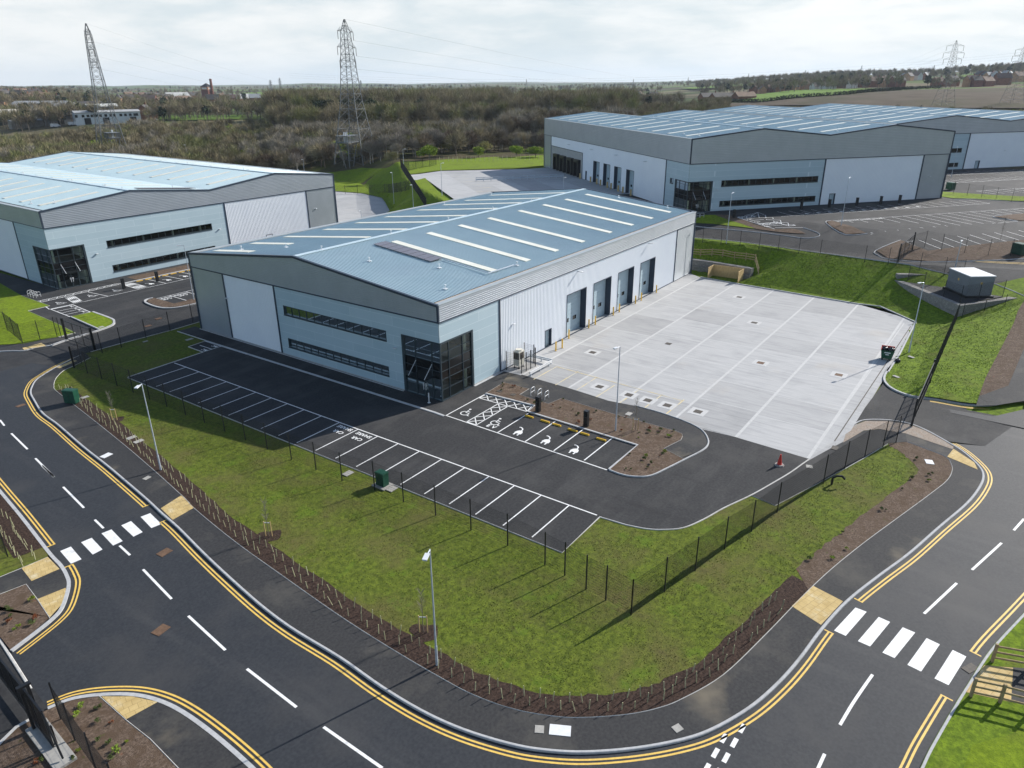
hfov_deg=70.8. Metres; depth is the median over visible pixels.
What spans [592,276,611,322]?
dock door
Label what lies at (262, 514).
young tree
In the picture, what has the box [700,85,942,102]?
hedge
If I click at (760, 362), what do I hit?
drain cover
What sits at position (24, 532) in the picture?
planting bed
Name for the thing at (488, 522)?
edging
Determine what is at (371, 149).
birch tree
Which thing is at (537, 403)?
charging post
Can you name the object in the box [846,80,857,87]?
house
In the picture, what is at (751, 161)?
warehouse
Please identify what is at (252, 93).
field
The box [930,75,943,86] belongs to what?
house
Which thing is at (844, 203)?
street lamp
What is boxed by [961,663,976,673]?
drain cover
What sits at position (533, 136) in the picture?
birch tree
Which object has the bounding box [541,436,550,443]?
plug symbol
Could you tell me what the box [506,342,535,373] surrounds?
fence
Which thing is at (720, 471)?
car park
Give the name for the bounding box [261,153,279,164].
scrub tree
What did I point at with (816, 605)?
buff paving
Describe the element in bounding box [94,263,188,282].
sidewalk
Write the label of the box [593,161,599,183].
dock door
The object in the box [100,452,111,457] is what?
drain cover
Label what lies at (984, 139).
warehouse
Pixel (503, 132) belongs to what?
birch tree
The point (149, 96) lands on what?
house
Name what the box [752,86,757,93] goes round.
house
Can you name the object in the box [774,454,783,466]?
traffic cone
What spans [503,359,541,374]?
concrete pad
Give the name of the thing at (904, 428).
cobble strip
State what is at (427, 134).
scrub tree
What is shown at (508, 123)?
bare tree
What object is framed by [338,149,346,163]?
birch tree
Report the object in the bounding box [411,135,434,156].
scrub tree
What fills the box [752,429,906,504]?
footpath
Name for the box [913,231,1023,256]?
fence
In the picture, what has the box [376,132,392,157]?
birch tree
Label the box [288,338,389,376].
window
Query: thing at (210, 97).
house
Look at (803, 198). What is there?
window
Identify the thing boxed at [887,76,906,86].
house
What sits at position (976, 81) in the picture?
house
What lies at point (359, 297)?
warehouse
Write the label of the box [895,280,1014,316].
stone wall
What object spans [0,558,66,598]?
pavement
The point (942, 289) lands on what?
pavement
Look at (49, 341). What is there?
pavement
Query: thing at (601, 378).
white bay lines
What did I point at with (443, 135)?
birch tree
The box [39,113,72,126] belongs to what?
industrial building
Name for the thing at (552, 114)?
bare tree
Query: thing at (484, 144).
olive bush
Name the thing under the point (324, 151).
scrub tree
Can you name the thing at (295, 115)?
woodland
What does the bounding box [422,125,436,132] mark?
birch tree
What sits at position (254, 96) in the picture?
house
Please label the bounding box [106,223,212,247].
window
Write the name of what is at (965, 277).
electricity kiosk
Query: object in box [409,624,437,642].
mulch ring
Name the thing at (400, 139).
birch tree
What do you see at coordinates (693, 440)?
footpath
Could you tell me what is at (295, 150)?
scrub tree
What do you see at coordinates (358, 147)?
tree
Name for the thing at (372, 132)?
birch tree
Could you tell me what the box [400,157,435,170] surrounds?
fence
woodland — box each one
[0,62,1023,131]
[0,83,1022,165]
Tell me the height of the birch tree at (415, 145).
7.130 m
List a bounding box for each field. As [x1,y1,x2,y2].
[158,115,241,119]
[163,120,271,126]
[234,92,263,94]
[685,84,747,88]
[730,87,1023,107]
[743,89,876,100]
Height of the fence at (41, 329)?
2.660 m
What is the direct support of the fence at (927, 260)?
on the grass bank at (836, 280)
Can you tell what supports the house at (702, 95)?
on the ground at (506, 151)
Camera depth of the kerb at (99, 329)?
96.58 m
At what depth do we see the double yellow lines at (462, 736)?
38.32 m
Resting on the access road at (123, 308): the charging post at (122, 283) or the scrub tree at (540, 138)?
the charging post at (122, 283)
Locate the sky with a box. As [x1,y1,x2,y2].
[0,0,1023,85]
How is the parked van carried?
on the ground at (506, 151)
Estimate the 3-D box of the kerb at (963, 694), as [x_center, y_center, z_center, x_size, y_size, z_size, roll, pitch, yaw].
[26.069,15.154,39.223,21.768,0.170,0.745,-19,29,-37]
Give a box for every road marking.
[0,272,1023,767]
[738,169,1023,248]
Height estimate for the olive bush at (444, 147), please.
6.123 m
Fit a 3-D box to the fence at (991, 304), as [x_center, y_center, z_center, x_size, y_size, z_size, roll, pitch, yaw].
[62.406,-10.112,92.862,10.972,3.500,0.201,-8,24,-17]
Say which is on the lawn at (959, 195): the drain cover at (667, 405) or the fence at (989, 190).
the fence at (989, 190)
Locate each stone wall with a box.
[692,258,753,278]
[895,273,918,278]
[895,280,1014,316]
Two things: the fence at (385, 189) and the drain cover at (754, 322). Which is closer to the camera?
the drain cover at (754, 322)
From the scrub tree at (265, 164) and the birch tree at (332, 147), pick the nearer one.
the scrub tree at (265, 164)
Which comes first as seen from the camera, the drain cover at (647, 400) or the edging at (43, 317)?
the drain cover at (647, 400)
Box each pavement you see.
[0,337,64,350]
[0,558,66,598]
[32,355,981,749]
[112,696,247,767]
[907,282,1002,303]
[976,350,1023,405]
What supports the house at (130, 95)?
on the ground at (506, 151)
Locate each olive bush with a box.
[436,138,453,152]
[477,141,492,151]
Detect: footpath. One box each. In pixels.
[503,374,707,456]
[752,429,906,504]
[1011,667,1023,702]
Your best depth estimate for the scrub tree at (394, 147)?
237.72 m
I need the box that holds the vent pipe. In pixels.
[830,475,845,484]
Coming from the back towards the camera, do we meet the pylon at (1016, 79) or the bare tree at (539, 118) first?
the pylon at (1016, 79)
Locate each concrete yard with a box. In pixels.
[335,191,389,221]
[411,167,626,198]
[524,273,913,457]
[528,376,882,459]
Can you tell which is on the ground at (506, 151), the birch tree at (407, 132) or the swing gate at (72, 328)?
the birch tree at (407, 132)
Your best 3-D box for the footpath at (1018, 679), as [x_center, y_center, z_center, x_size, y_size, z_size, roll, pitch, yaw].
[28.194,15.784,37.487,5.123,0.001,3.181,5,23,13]
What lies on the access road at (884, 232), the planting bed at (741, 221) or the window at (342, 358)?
the planting bed at (741, 221)
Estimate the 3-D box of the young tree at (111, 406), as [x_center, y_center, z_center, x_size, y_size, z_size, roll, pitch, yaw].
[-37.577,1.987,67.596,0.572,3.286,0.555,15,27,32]
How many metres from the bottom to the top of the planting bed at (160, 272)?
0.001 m
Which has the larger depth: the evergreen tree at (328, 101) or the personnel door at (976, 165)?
the evergreen tree at (328, 101)
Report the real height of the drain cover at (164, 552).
0.034 m
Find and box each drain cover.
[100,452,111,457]
[151,624,169,635]
[156,548,172,556]
[342,470,353,475]
[386,485,397,491]
[535,725,543,733]
[549,724,570,736]
[584,349,600,355]
[589,383,608,390]
[618,390,638,398]
[638,396,658,404]
[657,401,677,409]
[671,723,683,732]
[687,407,708,416]
[732,295,745,298]
[747,320,761,324]
[751,359,769,366]
[829,371,847,378]
[924,459,934,464]
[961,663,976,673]
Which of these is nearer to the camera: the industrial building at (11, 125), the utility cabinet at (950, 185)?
the utility cabinet at (950, 185)
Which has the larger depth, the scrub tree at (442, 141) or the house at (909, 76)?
the house at (909, 76)
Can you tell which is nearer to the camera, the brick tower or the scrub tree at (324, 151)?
the scrub tree at (324, 151)
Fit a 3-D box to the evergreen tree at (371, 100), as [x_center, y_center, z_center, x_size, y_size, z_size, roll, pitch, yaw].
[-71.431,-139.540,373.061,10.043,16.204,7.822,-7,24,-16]
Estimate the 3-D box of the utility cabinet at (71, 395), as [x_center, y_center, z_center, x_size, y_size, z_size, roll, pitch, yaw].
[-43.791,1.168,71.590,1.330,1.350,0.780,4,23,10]
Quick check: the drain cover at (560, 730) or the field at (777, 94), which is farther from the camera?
the field at (777, 94)
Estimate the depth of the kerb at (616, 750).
39.90 m
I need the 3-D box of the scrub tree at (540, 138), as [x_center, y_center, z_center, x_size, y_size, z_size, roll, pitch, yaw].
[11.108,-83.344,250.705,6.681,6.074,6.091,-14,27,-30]
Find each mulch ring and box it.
[104,416,123,422]
[256,530,280,541]
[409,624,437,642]
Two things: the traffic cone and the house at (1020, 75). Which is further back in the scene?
the house at (1020, 75)
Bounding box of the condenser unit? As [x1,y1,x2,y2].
[513,348,523,368]
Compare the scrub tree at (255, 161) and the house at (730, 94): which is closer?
the scrub tree at (255, 161)
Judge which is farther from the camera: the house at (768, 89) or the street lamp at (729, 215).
the house at (768, 89)
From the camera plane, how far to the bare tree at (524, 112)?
312.68 m
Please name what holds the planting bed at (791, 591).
on the lawn at (614, 651)
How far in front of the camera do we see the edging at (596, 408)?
69.52 m
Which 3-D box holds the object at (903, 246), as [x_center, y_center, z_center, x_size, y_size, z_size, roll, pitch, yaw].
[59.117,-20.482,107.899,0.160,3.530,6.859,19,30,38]
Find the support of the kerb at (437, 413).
on the road at (100, 633)
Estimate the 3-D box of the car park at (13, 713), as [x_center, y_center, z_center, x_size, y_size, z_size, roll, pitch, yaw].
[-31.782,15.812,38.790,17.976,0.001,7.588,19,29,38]
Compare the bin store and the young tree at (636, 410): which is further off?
the bin store
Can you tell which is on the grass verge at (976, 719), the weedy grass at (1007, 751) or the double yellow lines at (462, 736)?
the weedy grass at (1007, 751)
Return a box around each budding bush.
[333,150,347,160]
[416,144,437,157]
[472,146,484,157]
[509,145,524,156]
[526,146,543,156]
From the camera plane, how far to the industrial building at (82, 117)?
450.27 m
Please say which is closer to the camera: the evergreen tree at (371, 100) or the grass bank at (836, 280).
the grass bank at (836, 280)
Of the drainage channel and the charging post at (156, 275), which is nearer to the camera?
the drainage channel
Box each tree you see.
[106,391,116,419]
[219,156,240,164]
[234,152,257,165]
[250,156,262,165]
[255,160,271,167]
[260,498,272,535]
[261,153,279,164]
[269,161,284,168]
[270,151,294,168]
[275,152,288,167]
[283,147,303,169]
[286,151,307,169]
[303,137,320,162]
[303,141,328,166]
[305,153,314,164]
[315,100,324,110]
[316,142,333,166]
[321,98,333,120]
[327,141,340,156]
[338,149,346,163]
[344,140,361,151]
[351,143,362,161]
[359,139,379,163]
[361,149,373,162]
[362,138,378,158]
[366,98,378,104]
[368,128,378,138]
[373,129,390,154]
[374,140,385,160]
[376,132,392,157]
[384,151,400,160]
[385,133,408,149]
[387,139,405,154]
[389,143,404,152]
[397,129,412,150]
[402,134,410,154]
[406,136,414,156]
[409,139,419,157]
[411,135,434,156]
[413,132,437,154]
[416,588,427,632]
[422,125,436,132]
[429,129,440,147]
[435,131,446,149]
[435,133,449,152]
[444,129,469,155]
[461,127,480,152]
[480,131,497,151]
[485,129,509,150]
[495,138,511,147]
[496,126,507,137]
[499,114,515,123]
[500,117,516,133]
[512,116,522,130]
[512,132,529,144]
[512,138,523,145]
[517,110,527,130]
[524,118,533,140]
[530,112,548,129]
[530,131,538,143]
[535,137,543,146]
[538,140,543,148]
[547,110,559,117]
[632,398,638,429]
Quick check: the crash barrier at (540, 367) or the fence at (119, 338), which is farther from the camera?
the fence at (119, 338)
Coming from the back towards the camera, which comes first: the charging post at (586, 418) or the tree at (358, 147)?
the tree at (358, 147)
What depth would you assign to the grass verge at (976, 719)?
35.59 m
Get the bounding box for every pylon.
[83,23,125,144]
[334,19,377,167]
[933,42,964,105]
[999,47,1023,102]
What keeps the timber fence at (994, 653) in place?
on the grass verge at (976, 719)
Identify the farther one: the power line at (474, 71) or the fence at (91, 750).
the power line at (474, 71)
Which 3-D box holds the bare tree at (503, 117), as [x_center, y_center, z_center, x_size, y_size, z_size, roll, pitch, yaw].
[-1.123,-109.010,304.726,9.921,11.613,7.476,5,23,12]
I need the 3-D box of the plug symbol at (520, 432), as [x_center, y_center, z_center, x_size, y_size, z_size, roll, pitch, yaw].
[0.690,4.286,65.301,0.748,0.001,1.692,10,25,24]
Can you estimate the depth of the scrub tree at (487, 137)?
252.61 m
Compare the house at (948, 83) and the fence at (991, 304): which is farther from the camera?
the house at (948, 83)
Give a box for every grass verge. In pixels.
[0,540,47,575]
[920,616,1023,767]
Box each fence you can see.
[0,312,21,341]
[0,533,8,556]
[17,317,61,342]
[48,682,108,767]
[68,331,93,367]
[70,349,633,614]
[92,304,198,352]
[335,180,408,193]
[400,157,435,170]
[400,160,426,204]
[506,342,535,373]
[630,416,901,614]
[693,248,758,274]
[694,228,891,263]
[896,248,966,274]
[907,266,1006,301]
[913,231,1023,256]
[932,301,960,375]
[953,182,1023,201]
[962,292,1023,316]
[969,677,1023,704]
[990,643,1023,663]
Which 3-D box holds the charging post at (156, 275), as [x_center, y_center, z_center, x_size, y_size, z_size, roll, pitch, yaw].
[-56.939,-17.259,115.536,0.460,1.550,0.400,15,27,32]
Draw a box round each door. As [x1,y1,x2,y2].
[84,118,91,124]
[545,328,551,346]
[566,287,586,337]
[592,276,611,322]
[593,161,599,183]
[603,163,609,186]
[613,166,620,190]
[617,266,633,309]
[625,169,633,194]
[639,257,655,297]
[828,193,835,203]
[974,161,979,167]
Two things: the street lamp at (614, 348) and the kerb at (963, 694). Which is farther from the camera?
the street lamp at (614, 348)
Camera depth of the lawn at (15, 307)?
97.30 m
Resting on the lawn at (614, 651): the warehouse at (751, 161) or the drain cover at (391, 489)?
the drain cover at (391, 489)
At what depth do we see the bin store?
114.92 m
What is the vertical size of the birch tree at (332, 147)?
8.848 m
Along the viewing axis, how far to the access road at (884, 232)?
125.20 m
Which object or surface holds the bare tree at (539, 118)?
on the ground at (506, 151)
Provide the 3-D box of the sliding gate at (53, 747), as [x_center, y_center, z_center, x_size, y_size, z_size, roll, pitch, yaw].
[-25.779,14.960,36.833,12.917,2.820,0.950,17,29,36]
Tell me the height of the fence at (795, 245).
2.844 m
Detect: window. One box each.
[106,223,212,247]
[112,246,214,271]
[283,305,386,341]
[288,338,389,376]
[719,196,815,206]
[721,176,817,186]
[948,163,957,166]
[951,148,961,152]
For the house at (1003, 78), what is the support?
on the ground at (506, 151)
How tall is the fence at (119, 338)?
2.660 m
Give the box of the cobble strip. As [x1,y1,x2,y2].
[843,421,952,448]
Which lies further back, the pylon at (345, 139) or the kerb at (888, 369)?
the pylon at (345, 139)
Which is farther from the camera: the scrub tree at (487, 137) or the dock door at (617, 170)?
the scrub tree at (487, 137)
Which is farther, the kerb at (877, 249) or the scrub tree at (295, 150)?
the scrub tree at (295, 150)
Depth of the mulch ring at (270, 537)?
50.59 m
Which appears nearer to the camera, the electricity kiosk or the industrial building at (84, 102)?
the electricity kiosk
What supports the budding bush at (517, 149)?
on the ground at (506, 151)
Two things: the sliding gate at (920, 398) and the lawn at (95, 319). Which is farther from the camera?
the lawn at (95, 319)
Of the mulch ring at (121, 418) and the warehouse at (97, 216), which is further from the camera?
the warehouse at (97, 216)
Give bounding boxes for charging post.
[120,278,125,288]
[154,271,158,280]
[535,395,540,411]
[583,409,589,426]
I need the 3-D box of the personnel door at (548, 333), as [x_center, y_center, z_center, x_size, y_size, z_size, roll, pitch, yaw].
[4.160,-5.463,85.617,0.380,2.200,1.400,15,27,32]
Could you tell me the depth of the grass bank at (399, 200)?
211.13 m
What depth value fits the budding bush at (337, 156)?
255.19 m
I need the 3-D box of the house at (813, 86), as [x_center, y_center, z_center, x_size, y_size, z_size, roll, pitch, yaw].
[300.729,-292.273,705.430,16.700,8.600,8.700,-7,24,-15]
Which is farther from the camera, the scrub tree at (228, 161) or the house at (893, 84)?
the house at (893, 84)
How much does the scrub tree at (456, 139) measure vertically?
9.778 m
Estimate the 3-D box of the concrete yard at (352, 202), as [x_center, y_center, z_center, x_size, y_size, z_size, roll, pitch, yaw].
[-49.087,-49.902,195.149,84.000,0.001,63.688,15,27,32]
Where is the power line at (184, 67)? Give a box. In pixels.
[96,34,328,96]
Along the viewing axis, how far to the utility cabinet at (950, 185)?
159.81 m
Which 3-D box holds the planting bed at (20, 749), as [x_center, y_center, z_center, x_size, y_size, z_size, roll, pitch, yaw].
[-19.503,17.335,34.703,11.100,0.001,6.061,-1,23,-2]
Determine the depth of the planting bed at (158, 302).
104.27 m
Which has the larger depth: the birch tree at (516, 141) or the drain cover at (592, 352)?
the birch tree at (516, 141)
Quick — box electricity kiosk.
[943,267,996,297]
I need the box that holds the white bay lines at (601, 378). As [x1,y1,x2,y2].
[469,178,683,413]
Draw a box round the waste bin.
[881,345,894,360]
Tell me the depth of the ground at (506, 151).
452.58 m
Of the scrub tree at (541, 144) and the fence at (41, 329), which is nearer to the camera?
the fence at (41, 329)
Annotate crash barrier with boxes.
[476,174,563,180]
[529,354,551,363]
[529,360,551,375]
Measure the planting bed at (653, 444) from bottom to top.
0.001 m
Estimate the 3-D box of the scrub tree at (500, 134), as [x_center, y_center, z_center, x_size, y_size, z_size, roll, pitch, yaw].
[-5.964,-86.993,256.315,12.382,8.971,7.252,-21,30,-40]
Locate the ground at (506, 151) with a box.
[0,69,1023,415]
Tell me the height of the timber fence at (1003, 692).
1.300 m
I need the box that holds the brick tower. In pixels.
[200,79,213,96]
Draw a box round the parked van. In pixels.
[50,123,59,126]
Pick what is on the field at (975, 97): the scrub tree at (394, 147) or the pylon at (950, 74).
the pylon at (950, 74)
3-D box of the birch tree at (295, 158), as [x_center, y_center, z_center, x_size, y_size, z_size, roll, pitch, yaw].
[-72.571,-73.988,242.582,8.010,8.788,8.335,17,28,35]
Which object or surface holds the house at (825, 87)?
on the ground at (506, 151)
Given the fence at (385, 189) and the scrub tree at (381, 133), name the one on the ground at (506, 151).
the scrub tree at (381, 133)
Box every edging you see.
[0,557,177,767]
[21,295,72,336]
[54,358,952,717]
[90,322,197,351]
[127,331,886,552]
[488,382,683,458]
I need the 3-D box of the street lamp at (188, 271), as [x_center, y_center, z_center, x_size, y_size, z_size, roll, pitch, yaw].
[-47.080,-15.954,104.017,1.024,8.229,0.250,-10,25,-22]
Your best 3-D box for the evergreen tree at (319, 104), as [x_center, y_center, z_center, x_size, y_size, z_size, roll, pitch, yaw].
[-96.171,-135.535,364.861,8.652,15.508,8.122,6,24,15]
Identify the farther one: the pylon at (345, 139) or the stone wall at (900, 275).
the pylon at (345, 139)
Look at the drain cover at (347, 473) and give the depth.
58.43 m
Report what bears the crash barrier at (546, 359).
on the concrete yard at (781, 435)
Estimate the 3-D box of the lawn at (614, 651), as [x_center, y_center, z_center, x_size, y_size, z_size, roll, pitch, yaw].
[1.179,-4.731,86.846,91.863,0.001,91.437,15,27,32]
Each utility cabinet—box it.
[61,388,80,403]
[371,469,393,490]
[945,182,955,189]
[1010,242,1023,254]
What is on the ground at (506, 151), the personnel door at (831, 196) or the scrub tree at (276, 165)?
the scrub tree at (276, 165)
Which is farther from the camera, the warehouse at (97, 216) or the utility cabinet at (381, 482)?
the warehouse at (97, 216)
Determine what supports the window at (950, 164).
in the warehouse at (984, 139)
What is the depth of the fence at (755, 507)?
50.96 m
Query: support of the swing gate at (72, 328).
on the access road at (123, 308)
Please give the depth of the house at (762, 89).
711.58 m
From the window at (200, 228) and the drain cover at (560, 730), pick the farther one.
the window at (200, 228)
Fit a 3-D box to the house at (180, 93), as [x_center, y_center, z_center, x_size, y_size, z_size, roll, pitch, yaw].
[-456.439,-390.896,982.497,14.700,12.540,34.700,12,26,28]
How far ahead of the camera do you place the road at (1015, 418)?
67.17 m
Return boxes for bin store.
[707,265,743,282]
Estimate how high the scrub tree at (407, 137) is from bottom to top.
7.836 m
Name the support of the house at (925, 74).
on the ground at (506, 151)
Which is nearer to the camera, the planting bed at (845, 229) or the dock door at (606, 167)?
the planting bed at (845, 229)
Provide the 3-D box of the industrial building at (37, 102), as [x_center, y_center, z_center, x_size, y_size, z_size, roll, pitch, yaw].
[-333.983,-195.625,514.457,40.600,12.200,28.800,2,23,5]
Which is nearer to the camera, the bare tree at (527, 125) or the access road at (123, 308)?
the access road at (123, 308)
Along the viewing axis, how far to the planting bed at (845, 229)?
120.97 m
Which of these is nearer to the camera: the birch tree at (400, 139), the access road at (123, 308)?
the access road at (123, 308)
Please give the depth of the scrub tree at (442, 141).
249.26 m
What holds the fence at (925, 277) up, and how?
on the grass bank at (836, 280)
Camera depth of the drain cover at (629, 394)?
72.72 m
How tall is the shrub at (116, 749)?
0.284 m
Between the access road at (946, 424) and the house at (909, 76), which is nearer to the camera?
the access road at (946, 424)
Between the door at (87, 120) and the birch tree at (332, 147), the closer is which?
the birch tree at (332, 147)
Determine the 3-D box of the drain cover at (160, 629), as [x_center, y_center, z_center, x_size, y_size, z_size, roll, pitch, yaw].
[-20.494,14.354,42.073,0.650,0.034,0.850,10,25,23]
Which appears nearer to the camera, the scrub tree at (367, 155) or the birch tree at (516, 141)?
the scrub tree at (367, 155)
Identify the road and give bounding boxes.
[0,270,198,370]
[0,353,1023,767]
[621,168,1023,283]
[856,383,1011,445]
[943,408,1023,427]
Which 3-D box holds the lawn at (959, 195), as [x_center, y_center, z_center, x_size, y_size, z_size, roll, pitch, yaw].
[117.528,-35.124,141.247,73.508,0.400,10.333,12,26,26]
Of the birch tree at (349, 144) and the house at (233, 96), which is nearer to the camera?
the birch tree at (349, 144)
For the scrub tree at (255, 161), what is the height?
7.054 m
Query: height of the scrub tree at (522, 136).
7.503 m
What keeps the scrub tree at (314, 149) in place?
on the ground at (506, 151)
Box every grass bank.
[329,155,543,210]
[691,238,1023,402]
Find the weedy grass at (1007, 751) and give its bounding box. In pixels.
[964,726,1023,767]
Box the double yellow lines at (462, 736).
[0,260,1023,767]
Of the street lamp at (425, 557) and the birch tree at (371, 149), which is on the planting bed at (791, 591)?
the street lamp at (425, 557)
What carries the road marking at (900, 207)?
on the access road at (884, 232)
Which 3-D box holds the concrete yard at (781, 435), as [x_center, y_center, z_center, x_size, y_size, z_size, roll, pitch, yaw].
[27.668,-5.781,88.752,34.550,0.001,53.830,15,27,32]
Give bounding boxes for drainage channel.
[834,326,910,440]
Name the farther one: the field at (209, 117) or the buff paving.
the field at (209, 117)
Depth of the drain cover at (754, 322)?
93.93 m
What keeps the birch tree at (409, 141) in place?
on the ground at (506, 151)
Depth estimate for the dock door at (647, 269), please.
106.22 m
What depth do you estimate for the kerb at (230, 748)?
37.51 m
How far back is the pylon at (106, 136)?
298.31 m
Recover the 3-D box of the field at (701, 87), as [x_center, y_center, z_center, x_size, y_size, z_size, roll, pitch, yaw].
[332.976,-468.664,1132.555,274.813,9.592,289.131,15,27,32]
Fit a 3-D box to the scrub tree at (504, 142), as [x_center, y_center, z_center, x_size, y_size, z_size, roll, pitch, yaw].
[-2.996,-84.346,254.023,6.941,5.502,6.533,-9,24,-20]
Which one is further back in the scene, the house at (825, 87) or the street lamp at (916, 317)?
the house at (825, 87)
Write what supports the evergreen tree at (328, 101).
on the ground at (506, 151)
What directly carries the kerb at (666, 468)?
on the car park at (720, 471)
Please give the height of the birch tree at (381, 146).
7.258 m
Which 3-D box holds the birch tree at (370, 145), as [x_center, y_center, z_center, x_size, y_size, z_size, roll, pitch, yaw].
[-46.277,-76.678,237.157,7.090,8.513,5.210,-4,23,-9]
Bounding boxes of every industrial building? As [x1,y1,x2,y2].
[7,119,44,128]
[13,101,75,107]
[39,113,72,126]
[71,109,140,125]
[73,101,101,105]
[84,103,117,109]
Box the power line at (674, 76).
[290,53,1022,83]
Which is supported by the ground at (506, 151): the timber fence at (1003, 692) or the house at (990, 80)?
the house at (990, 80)
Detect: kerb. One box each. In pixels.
[0,269,195,351]
[0,489,255,767]
[30,356,984,754]
[201,329,503,415]
[485,393,708,477]
[696,199,1023,295]
[701,277,1001,405]
[921,613,1023,767]
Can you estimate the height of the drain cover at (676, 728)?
0.034 m
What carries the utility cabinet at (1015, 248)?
on the planting bed at (995, 252)
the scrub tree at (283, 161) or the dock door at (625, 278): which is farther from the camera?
the scrub tree at (283, 161)
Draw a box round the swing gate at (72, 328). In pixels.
[60,318,94,349]
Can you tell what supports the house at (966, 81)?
on the ground at (506, 151)
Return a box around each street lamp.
[134,384,161,469]
[177,245,193,299]
[422,549,437,665]
[613,347,619,430]
[726,192,734,243]
[841,177,850,224]
[908,282,924,351]
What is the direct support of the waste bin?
on the concrete yard at (781, 435)
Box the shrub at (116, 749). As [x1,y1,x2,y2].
[111,744,120,752]
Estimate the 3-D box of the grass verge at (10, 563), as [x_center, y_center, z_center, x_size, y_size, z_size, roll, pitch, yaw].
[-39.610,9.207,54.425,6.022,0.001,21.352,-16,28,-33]
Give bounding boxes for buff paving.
[22,343,1012,718]
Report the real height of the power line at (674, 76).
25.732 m
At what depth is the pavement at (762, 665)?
41.63 m
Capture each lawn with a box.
[0,283,72,344]
[54,255,918,716]
[72,312,112,328]
[696,215,754,228]
[942,192,1023,200]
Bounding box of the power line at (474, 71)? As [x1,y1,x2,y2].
[350,20,697,92]
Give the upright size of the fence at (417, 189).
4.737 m
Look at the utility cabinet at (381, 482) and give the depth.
56.26 m
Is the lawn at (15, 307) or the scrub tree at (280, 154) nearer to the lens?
the lawn at (15, 307)
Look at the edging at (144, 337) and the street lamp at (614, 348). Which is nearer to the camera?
the street lamp at (614, 348)
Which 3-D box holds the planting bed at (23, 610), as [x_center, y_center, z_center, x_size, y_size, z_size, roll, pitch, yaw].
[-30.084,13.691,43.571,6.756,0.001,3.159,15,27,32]
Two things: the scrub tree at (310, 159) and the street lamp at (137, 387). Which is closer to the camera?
the street lamp at (137, 387)
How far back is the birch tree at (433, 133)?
249.51 m
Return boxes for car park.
[0,637,47,739]
[128,326,807,551]
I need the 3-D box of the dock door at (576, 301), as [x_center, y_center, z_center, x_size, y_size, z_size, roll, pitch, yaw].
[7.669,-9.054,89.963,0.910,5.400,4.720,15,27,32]
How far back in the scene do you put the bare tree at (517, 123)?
287.98 m
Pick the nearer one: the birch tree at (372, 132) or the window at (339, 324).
the window at (339, 324)
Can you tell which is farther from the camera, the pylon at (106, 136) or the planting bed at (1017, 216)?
the pylon at (106, 136)
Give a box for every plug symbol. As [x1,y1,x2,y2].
[513,427,522,435]
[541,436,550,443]
[568,445,578,453]
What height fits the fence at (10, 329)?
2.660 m
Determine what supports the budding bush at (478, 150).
on the ground at (506, 151)
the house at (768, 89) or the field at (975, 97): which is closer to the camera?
the field at (975, 97)
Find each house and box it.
[120,94,134,104]
[138,102,157,120]
[141,95,156,102]
[164,92,189,95]
[205,94,218,101]
[224,93,235,100]
[248,94,260,100]
[698,91,719,98]
[709,91,733,98]
[731,90,756,98]
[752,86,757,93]
[757,84,766,93]
[766,83,773,92]
[799,78,810,89]
[809,81,823,89]
[819,82,836,88]
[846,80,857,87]
[860,75,879,86]
[877,76,891,86]
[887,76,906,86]
[905,72,913,80]
[913,71,923,79]
[922,71,931,79]
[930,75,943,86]
[942,74,959,86]
[962,73,976,86]
[970,74,983,86]
[982,75,995,86]
[993,71,1012,84]
[1012,70,1023,81]
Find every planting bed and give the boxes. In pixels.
[0,494,41,557]
[0,584,48,648]
[0,696,178,767]
[56,387,807,716]
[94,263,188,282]
[128,264,189,279]
[148,298,195,306]
[487,382,682,475]
[717,215,803,232]
[796,442,951,589]
[827,220,864,233]
[877,240,1023,260]
[979,302,1023,395]
[994,213,1023,219]
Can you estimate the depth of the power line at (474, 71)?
306.02 m
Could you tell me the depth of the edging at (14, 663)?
38.63 m
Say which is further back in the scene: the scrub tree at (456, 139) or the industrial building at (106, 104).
the industrial building at (106, 104)
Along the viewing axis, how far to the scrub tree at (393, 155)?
222.87 m
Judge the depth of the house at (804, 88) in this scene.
720.54 m
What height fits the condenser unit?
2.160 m
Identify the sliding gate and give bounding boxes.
[0,658,76,767]
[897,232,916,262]
[911,359,935,425]
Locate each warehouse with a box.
[0,151,337,289]
[187,188,696,401]
[544,110,955,212]
[703,103,1023,169]

